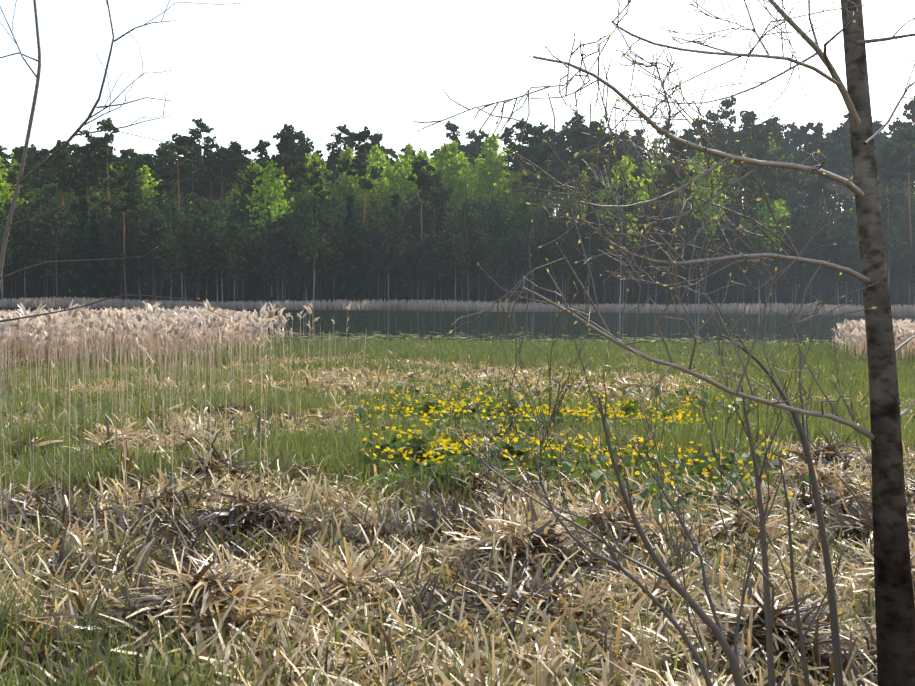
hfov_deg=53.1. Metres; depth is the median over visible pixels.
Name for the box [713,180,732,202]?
pine tree
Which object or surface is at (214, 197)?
tree
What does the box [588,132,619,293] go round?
pine tree
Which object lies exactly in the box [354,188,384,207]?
birch tree
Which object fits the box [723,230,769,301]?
tree
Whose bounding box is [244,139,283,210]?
pine tree
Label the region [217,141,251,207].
pine tree
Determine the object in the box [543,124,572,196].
pine tree
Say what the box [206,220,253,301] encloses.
tree
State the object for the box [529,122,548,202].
pine tree
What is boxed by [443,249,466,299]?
tree
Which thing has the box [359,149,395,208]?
birch tree
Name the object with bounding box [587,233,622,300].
tree
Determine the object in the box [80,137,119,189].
pine tree
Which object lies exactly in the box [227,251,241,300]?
tree
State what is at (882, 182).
pine tree
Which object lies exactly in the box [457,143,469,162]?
pine tree
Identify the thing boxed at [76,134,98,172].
pine tree
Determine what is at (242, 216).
tree
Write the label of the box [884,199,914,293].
tree
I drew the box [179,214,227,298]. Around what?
tree
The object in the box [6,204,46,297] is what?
tree
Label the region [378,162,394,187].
birch tree
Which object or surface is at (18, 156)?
pine tree
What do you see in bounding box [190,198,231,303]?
tree
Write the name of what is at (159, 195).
tree
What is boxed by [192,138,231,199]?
pine tree
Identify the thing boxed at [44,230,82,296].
tree
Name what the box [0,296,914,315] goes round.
reeds
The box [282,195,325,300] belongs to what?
tree
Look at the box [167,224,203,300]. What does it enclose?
tree
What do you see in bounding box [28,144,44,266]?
pine tree
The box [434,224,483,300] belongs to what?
tree
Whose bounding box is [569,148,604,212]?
birch tree
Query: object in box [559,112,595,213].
pine tree
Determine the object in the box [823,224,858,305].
tree
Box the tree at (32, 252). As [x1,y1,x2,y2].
[22,235,76,298]
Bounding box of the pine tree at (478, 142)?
[468,130,497,160]
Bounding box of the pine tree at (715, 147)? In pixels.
[709,141,732,176]
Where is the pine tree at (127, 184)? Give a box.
[123,164,142,277]
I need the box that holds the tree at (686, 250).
[655,217,714,303]
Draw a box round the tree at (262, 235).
[239,232,266,291]
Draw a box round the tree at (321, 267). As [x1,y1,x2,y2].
[291,230,342,288]
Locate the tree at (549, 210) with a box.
[507,194,558,302]
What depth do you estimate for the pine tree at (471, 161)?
226.65 m
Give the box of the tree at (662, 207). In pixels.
[649,199,675,278]
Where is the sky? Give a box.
[0,0,914,268]
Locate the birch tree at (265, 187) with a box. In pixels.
[236,160,293,296]
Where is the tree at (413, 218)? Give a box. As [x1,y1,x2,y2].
[393,209,432,301]
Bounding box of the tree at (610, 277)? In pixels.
[599,208,639,297]
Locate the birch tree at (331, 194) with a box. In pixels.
[322,184,342,204]
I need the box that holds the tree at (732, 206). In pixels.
[726,200,746,220]
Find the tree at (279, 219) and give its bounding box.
[256,214,284,299]
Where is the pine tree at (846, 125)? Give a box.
[831,122,849,202]
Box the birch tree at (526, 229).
[508,193,544,295]
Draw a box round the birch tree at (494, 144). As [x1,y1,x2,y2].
[479,133,515,212]
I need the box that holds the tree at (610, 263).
[600,207,644,303]
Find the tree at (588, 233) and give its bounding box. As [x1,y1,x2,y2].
[568,210,615,293]
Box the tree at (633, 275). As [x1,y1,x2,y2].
[615,213,634,292]
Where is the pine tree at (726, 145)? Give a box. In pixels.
[711,144,741,182]
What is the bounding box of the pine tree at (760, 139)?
[749,124,791,287]
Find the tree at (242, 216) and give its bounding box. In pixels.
[237,209,269,267]
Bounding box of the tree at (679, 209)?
[661,203,694,221]
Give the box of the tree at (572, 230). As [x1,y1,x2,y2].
[558,217,587,305]
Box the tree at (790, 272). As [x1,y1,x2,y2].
[772,237,817,303]
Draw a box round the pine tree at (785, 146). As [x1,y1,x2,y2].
[773,122,790,148]
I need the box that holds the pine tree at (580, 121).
[570,119,587,127]
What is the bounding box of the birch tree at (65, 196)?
[55,187,79,214]
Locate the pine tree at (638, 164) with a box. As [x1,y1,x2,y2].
[623,157,642,179]
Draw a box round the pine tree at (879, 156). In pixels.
[875,148,898,193]
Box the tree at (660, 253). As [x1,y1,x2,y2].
[643,225,692,305]
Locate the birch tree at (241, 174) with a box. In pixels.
[216,169,258,204]
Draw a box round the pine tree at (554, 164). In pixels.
[540,157,572,215]
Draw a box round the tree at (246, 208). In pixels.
[224,201,271,229]
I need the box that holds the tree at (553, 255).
[521,234,573,305]
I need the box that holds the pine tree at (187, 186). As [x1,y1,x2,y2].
[175,173,207,201]
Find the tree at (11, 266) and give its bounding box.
[3,232,26,298]
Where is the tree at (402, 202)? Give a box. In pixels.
[375,194,410,244]
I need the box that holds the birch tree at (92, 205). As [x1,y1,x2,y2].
[70,186,105,217]
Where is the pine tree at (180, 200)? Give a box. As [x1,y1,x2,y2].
[176,192,188,205]
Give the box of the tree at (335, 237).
[312,227,361,299]
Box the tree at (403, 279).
[397,244,439,302]
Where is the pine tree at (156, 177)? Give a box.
[143,174,167,280]
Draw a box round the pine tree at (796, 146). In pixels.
[791,125,809,162]
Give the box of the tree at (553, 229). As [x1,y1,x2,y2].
[527,223,581,302]
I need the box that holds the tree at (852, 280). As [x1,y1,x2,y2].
[828,243,862,305]
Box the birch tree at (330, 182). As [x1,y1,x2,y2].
[307,170,333,196]
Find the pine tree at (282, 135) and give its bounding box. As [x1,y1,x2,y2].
[271,129,306,288]
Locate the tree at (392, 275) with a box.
[381,232,408,300]
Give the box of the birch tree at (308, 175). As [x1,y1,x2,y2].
[285,153,329,206]
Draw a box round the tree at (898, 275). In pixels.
[889,229,914,299]
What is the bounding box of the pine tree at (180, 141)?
[154,132,202,295]
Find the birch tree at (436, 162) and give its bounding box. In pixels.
[425,140,473,218]
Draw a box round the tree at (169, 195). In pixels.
[151,185,186,292]
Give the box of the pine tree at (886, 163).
[876,139,906,269]
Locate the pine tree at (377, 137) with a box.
[366,132,394,166]
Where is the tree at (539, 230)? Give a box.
[530,206,556,294]
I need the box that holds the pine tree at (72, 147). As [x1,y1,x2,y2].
[66,143,77,159]
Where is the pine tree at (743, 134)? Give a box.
[724,129,755,208]
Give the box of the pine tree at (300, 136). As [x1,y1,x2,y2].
[285,129,309,190]
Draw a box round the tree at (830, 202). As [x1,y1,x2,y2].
[806,195,844,273]
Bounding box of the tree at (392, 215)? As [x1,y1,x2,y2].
[357,203,413,300]
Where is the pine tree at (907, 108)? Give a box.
[887,96,914,201]
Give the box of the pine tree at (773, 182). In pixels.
[740,155,800,304]
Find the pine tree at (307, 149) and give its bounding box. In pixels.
[295,143,327,194]
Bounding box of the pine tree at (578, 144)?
[567,123,602,302]
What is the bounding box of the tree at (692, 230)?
[673,218,719,305]
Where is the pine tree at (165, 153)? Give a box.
[140,148,185,273]
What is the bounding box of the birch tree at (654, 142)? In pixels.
[639,137,667,195]
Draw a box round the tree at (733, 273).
[722,233,745,302]
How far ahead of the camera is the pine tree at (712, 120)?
227.23 m
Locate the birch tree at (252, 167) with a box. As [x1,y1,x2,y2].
[243,156,267,189]
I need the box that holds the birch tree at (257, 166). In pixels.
[245,162,270,186]
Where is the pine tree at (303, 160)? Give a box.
[281,142,315,283]
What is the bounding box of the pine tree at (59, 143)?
[44,140,85,285]
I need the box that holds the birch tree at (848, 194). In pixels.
[836,174,855,205]
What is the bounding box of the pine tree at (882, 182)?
[878,153,895,191]
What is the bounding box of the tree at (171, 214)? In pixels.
[145,197,190,300]
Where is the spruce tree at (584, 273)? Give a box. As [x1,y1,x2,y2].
[567,233,595,305]
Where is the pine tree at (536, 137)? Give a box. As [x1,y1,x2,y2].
[512,125,545,276]
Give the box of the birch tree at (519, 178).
[509,164,542,206]
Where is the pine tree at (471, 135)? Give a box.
[453,129,480,160]
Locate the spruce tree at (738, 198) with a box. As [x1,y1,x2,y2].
[736,195,750,275]
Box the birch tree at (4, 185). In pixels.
[0,171,29,298]
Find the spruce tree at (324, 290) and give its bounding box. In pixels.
[299,212,330,297]
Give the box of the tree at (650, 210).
[635,203,655,276]
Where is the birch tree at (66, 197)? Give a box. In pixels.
[55,176,75,212]
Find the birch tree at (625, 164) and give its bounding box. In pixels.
[594,156,652,303]
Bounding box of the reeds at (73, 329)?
[0,299,914,558]
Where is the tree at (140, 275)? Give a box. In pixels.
[104,219,168,299]
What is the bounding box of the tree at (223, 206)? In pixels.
[221,202,231,215]
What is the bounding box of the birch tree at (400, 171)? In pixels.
[388,167,415,196]
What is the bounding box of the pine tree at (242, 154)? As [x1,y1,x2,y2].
[229,141,253,172]
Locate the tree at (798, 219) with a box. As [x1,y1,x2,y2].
[771,205,856,303]
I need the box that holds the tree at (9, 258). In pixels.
[0,209,23,300]
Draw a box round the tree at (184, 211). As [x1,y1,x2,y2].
[173,203,191,286]
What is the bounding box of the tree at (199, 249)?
[179,242,220,301]
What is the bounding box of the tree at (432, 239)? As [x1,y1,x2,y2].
[409,221,460,299]
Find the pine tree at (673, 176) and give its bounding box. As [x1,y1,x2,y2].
[655,142,696,304]
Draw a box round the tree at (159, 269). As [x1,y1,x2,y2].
[145,215,176,296]
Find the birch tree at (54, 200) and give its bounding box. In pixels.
[39,180,65,206]
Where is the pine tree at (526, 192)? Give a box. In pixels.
[509,180,546,198]
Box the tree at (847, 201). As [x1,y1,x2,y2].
[829,194,855,294]
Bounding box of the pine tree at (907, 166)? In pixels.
[877,125,914,305]
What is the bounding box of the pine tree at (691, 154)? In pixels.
[680,138,728,303]
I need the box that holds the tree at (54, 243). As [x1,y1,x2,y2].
[9,208,84,296]
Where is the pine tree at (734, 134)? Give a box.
[729,131,742,180]
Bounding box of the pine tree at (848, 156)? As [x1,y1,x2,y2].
[835,134,853,285]
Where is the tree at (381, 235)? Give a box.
[361,227,413,299]
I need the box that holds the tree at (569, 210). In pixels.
[550,206,582,299]
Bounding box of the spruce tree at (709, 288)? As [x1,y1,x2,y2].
[701,228,729,303]
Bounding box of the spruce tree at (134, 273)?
[115,202,146,286]
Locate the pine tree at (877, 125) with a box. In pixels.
[873,120,900,153]
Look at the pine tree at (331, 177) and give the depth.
227.51 m
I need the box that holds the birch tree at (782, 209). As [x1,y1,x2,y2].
[753,199,796,303]
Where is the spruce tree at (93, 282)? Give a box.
[81,221,113,299]
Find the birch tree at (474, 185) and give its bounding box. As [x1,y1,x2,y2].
[467,159,499,213]
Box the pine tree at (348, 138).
[343,136,367,157]
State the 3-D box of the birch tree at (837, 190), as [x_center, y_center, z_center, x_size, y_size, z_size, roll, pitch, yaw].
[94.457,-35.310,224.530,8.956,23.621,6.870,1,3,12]
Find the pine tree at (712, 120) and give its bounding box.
[704,110,724,144]
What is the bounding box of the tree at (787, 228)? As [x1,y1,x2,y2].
[748,211,792,300]
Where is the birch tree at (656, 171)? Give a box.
[643,160,668,204]
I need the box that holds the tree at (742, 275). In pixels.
[729,231,754,298]
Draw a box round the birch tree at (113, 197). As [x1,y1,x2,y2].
[97,163,128,216]
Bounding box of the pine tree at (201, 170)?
[197,166,222,194]
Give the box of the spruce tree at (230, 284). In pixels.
[212,279,235,289]
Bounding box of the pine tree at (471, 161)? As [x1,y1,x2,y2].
[467,156,474,167]
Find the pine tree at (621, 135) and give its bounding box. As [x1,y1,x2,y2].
[614,130,644,152]
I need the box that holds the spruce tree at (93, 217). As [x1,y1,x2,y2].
[86,214,112,298]
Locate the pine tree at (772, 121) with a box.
[755,113,792,153]
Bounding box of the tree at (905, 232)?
[896,207,914,304]
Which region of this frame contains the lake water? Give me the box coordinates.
[0,307,914,347]
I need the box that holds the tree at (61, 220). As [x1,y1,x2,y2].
[16,205,83,297]
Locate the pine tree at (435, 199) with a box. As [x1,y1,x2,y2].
[412,173,454,296]
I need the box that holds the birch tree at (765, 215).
[732,186,788,307]
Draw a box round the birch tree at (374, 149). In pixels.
[361,145,397,186]
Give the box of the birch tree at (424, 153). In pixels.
[401,147,443,202]
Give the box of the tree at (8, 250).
[0,231,17,266]
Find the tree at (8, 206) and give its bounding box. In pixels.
[0,200,33,299]
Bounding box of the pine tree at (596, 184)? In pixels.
[577,157,623,304]
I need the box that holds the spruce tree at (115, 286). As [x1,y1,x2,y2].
[106,204,136,299]
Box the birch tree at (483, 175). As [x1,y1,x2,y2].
[467,147,511,228]
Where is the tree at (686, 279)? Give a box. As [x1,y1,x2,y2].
[660,269,695,300]
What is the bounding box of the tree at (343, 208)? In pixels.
[330,199,362,224]
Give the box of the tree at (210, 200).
[188,195,221,285]
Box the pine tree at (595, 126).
[589,120,613,178]
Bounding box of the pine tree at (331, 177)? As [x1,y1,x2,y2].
[327,161,340,187]
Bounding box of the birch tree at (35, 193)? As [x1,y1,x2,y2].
[27,178,47,208]
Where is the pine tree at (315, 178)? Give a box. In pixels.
[301,170,331,301]
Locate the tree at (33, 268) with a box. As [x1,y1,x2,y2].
[23,235,60,281]
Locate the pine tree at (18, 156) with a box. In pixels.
[11,146,43,202]
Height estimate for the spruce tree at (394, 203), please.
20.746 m
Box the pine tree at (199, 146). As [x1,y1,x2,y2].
[171,136,201,205]
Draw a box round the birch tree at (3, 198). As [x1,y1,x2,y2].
[0,192,23,246]
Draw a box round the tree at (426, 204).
[405,202,436,294]
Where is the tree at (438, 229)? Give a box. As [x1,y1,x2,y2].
[427,226,457,302]
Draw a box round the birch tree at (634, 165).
[606,155,650,209]
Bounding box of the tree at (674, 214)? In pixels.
[662,204,691,297]
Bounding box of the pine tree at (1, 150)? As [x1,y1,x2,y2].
[0,145,9,160]
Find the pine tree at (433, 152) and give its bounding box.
[430,149,439,159]
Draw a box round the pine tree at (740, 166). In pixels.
[737,149,758,206]
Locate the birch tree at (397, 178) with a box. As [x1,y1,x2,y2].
[383,172,408,204]
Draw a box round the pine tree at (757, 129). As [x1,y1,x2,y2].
[743,123,759,195]
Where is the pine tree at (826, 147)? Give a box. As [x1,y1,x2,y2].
[799,138,844,292]
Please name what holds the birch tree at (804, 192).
on the terrain at (490, 292)
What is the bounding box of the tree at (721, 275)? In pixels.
[694,248,739,305]
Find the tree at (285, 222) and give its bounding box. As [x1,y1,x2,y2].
[264,217,308,299]
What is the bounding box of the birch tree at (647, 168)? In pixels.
[640,159,665,209]
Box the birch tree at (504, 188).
[498,173,520,208]
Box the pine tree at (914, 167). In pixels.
[903,127,914,208]
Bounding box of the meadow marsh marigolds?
[333,369,792,509]
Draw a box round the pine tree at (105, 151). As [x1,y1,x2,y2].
[77,117,125,217]
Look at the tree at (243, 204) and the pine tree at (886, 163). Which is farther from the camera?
the tree at (243, 204)
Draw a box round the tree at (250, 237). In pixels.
[224,226,270,301]
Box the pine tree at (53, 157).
[40,154,57,277]
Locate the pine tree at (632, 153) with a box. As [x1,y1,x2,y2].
[630,136,659,163]
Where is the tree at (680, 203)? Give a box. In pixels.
[665,188,698,214]
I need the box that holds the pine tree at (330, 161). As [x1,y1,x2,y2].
[324,159,345,180]
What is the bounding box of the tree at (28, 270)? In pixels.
[17,237,58,282]
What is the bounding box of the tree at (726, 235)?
[709,226,746,302]
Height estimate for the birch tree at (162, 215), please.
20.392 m
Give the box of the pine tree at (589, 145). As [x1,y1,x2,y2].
[566,135,594,156]
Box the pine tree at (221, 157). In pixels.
[202,146,243,204]
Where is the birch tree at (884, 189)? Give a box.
[878,174,902,195]
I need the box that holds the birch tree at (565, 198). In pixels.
[550,162,586,224]
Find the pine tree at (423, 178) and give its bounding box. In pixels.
[407,155,440,299]
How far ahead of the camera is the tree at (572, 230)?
160.32 m
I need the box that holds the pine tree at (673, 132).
[654,121,675,198]
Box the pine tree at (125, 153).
[109,149,143,286]
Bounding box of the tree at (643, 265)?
[634,213,665,303]
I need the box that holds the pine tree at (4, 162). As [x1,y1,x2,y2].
[0,152,9,168]
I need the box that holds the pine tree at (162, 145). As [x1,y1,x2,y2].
[146,142,175,174]
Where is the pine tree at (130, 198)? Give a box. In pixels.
[100,172,149,299]
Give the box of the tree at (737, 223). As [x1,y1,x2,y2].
[712,204,785,302]
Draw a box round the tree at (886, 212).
[880,191,912,281]
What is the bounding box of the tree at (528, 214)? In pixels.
[505,190,559,302]
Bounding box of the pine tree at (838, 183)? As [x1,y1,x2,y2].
[832,165,852,198]
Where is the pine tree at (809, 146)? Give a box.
[790,143,818,193]
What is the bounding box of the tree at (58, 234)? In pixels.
[10,214,60,296]
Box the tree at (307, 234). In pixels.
[286,194,334,300]
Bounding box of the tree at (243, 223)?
[225,216,252,296]
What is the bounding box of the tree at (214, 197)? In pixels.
[197,187,230,214]
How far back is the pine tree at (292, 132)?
212.73 m
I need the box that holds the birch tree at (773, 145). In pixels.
[746,136,799,205]
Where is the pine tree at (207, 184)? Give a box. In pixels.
[194,164,229,198]
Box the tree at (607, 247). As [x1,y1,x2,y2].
[591,203,645,299]
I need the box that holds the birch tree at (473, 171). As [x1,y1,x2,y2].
[458,157,493,219]
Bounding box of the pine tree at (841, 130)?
[821,122,850,208]
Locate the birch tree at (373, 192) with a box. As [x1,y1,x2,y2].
[357,174,390,219]
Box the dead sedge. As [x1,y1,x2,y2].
[0,338,914,685]
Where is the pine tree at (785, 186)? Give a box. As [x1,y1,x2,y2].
[775,160,805,211]
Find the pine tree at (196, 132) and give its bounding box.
[184,118,215,197]
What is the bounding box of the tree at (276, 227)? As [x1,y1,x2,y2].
[273,207,298,293]
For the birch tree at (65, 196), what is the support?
on the terrain at (490, 292)
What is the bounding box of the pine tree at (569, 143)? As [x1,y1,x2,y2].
[558,128,585,213]
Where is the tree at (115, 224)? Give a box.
[97,212,145,297]
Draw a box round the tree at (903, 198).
[882,188,914,240]
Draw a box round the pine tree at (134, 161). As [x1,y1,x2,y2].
[120,157,149,190]
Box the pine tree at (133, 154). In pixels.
[121,148,138,174]
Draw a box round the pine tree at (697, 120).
[682,115,709,157]
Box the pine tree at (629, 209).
[603,178,641,303]
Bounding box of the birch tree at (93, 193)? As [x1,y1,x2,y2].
[73,173,105,213]
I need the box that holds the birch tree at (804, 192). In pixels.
[799,174,837,218]
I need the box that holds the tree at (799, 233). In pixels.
[767,225,809,299]
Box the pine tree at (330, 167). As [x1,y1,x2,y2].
[307,150,339,184]
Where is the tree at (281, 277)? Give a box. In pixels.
[257,240,293,301]
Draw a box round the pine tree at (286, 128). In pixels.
[274,124,310,160]
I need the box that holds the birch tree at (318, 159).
[300,151,328,199]
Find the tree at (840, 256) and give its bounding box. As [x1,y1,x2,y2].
[808,226,860,304]
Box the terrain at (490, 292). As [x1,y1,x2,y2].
[0,266,914,682]
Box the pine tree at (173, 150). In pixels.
[154,138,176,174]
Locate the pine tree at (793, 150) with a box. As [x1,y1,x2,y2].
[789,145,822,156]
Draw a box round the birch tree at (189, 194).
[184,193,197,217]
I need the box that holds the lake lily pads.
[248,331,855,345]
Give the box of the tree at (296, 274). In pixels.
[283,244,326,300]
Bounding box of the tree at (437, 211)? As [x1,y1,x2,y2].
[422,184,462,230]
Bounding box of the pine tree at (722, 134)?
[706,129,734,157]
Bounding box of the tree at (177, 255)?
[152,227,203,301]
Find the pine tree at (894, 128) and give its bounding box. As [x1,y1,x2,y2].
[877,117,908,192]
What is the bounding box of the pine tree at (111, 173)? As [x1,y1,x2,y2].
[80,154,117,206]
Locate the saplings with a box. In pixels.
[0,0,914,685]
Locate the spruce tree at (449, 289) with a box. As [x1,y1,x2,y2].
[426,206,458,302]
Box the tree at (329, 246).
[309,218,340,295]
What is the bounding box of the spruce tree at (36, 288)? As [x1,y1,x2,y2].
[26,265,59,298]
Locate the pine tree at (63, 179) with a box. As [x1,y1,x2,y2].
[48,150,86,296]
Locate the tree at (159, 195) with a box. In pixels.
[143,187,163,283]
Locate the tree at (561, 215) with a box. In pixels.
[536,206,588,302]
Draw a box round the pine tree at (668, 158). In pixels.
[663,157,676,202]
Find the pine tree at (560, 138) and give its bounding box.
[545,132,570,204]
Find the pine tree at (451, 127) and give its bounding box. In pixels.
[434,120,468,159]
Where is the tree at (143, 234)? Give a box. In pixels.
[117,219,179,300]
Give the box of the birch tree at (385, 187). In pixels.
[356,162,394,217]
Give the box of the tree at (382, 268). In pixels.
[366,231,404,299]
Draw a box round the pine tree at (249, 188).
[241,171,264,202]
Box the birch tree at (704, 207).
[672,144,730,303]
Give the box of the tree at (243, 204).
[227,193,261,285]
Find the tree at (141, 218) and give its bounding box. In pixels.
[107,214,155,297]
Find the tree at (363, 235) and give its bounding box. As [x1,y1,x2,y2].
[355,222,405,300]
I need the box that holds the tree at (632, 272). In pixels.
[627,222,642,295]
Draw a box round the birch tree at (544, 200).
[535,180,565,220]
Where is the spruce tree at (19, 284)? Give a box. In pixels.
[3,205,32,294]
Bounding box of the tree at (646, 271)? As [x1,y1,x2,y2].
[634,233,670,302]
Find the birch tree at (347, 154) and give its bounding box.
[334,147,359,213]
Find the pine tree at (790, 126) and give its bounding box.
[783,122,800,149]
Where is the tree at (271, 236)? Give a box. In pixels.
[238,216,307,300]
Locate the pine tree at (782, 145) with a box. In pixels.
[776,142,800,162]
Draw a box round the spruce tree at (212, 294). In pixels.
[197,211,230,301]
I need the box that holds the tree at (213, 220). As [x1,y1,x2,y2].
[194,209,251,300]
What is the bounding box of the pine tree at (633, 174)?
[593,143,649,304]
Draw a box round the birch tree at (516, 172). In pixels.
[505,160,539,193]
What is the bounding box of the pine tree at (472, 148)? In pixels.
[466,142,479,161]
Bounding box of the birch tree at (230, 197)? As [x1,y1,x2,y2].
[219,188,251,278]
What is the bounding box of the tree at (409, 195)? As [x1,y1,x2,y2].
[401,193,426,215]
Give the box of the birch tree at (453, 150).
[433,140,474,218]
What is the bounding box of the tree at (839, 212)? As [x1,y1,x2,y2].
[828,205,856,301]
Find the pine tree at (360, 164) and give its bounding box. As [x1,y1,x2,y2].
[337,126,382,298]
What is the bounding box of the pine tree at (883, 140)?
[873,126,887,151]
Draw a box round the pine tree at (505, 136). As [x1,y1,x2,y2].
[499,126,527,211]
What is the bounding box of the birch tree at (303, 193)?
[276,176,304,213]
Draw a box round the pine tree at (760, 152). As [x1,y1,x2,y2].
[749,142,786,296]
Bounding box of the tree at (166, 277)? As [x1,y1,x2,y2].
[157,236,205,299]
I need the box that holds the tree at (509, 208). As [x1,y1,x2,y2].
[500,190,540,303]
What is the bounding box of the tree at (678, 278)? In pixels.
[654,269,694,304]
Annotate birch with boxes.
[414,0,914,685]
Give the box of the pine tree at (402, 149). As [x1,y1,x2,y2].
[396,145,412,166]
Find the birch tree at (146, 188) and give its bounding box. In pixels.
[134,165,162,284]
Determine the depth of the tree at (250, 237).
163.76 m
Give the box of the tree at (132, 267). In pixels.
[99,234,147,298]
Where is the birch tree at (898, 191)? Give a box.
[878,143,914,201]
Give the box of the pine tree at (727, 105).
[707,94,737,143]
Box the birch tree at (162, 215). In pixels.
[153,194,174,290]
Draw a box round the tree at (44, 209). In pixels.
[14,199,73,299]
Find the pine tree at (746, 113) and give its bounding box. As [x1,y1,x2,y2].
[737,108,754,131]
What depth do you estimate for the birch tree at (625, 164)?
159.17 m
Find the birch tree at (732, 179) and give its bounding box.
[716,159,741,207]
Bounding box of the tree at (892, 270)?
[887,259,902,287]
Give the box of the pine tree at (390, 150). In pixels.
[385,148,403,166]
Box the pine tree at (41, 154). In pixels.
[22,148,63,196]
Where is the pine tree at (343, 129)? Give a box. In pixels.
[325,124,355,194]
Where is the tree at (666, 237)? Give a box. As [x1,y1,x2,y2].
[618,210,690,303]
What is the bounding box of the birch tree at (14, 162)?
[2,152,34,200]
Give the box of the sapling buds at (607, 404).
[7,20,858,590]
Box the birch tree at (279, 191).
[251,179,288,202]
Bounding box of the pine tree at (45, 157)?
[32,149,55,187]
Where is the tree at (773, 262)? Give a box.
[747,205,787,302]
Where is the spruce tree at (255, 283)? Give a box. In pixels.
[244,236,270,303]
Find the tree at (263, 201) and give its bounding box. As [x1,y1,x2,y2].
[252,191,285,283]
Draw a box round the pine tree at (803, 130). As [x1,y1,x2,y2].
[784,121,817,206]
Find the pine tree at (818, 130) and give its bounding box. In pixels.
[800,122,839,194]
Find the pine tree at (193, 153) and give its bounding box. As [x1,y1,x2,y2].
[173,146,203,207]
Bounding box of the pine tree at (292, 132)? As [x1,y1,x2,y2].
[283,129,314,202]
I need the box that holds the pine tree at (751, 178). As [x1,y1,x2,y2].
[719,146,767,304]
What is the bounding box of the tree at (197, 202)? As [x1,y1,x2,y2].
[172,192,211,299]
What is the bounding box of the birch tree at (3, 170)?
[0,157,18,191]
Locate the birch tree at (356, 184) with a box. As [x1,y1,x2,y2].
[354,166,380,206]
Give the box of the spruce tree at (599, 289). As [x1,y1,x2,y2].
[579,201,606,295]
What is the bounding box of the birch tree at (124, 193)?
[108,191,140,218]
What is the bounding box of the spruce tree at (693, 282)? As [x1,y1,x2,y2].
[681,195,701,290]
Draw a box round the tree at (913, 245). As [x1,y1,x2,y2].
[894,229,914,305]
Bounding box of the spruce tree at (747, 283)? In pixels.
[725,208,752,291]
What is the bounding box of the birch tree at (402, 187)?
[392,171,427,204]
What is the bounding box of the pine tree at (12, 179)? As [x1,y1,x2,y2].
[2,171,31,288]
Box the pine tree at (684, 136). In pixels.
[678,128,705,159]
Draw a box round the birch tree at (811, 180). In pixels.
[798,158,831,206]
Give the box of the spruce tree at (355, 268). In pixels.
[333,195,369,301]
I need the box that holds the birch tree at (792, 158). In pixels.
[783,153,807,208]
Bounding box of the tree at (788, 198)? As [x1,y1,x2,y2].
[780,187,800,214]
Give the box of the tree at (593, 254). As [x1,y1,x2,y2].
[581,232,624,279]
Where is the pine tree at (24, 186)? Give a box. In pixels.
[3,171,29,204]
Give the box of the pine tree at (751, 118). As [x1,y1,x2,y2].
[728,110,768,259]
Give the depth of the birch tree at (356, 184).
207.20 m
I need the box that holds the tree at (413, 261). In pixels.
[397,236,443,299]
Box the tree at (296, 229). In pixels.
[276,214,320,300]
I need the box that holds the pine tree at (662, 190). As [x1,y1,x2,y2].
[650,150,690,293]
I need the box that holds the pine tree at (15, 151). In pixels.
[4,147,28,169]
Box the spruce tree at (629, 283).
[606,197,636,290]
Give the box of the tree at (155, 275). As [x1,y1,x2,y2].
[134,250,166,300]
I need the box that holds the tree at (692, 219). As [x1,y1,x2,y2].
[680,210,736,305]
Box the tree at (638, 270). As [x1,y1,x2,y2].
[628,226,660,298]
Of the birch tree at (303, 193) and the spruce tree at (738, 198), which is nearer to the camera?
the spruce tree at (738, 198)
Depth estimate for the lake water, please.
87.56 m
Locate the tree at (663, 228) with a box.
[660,209,669,292]
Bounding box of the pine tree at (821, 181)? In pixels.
[795,157,844,297]
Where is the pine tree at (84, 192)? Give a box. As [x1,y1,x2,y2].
[73,168,103,201]
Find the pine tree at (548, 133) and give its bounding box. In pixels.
[536,128,569,202]
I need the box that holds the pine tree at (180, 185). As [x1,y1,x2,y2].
[172,159,197,195]
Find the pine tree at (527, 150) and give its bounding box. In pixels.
[508,118,546,289]
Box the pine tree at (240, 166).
[225,150,246,193]
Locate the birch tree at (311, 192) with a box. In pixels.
[305,185,327,206]
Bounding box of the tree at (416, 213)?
[393,205,432,299]
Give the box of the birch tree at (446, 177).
[431,142,464,216]
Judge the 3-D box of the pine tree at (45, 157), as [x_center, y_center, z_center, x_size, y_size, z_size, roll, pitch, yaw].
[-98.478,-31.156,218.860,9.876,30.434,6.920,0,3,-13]
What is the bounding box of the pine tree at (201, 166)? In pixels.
[193,160,206,190]
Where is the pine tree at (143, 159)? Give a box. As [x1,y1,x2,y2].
[122,153,159,206]
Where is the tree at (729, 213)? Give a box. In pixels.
[719,203,738,228]
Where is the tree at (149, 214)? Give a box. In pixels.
[128,204,165,299]
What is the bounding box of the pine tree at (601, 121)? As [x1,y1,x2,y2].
[594,118,605,163]
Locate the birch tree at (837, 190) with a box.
[830,177,853,206]
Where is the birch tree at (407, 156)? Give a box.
[388,143,424,182]
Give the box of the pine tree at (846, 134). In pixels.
[839,133,852,208]
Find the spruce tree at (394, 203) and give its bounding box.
[379,193,410,297]
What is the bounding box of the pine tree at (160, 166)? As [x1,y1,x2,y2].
[152,156,170,186]
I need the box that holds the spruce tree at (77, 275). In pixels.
[66,198,99,299]
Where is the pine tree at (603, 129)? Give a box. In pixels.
[594,127,611,172]
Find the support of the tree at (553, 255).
on the terrain at (490, 292)
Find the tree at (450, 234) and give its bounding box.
[434,222,481,298]
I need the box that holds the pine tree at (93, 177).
[58,145,110,220]
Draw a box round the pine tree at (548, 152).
[521,140,567,288]
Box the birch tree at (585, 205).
[564,167,604,229]
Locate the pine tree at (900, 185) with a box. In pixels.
[893,151,914,286]
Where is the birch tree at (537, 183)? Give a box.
[510,171,551,204]
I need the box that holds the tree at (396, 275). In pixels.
[388,235,419,300]
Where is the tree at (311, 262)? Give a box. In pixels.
[285,201,316,298]
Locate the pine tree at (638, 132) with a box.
[625,128,651,173]

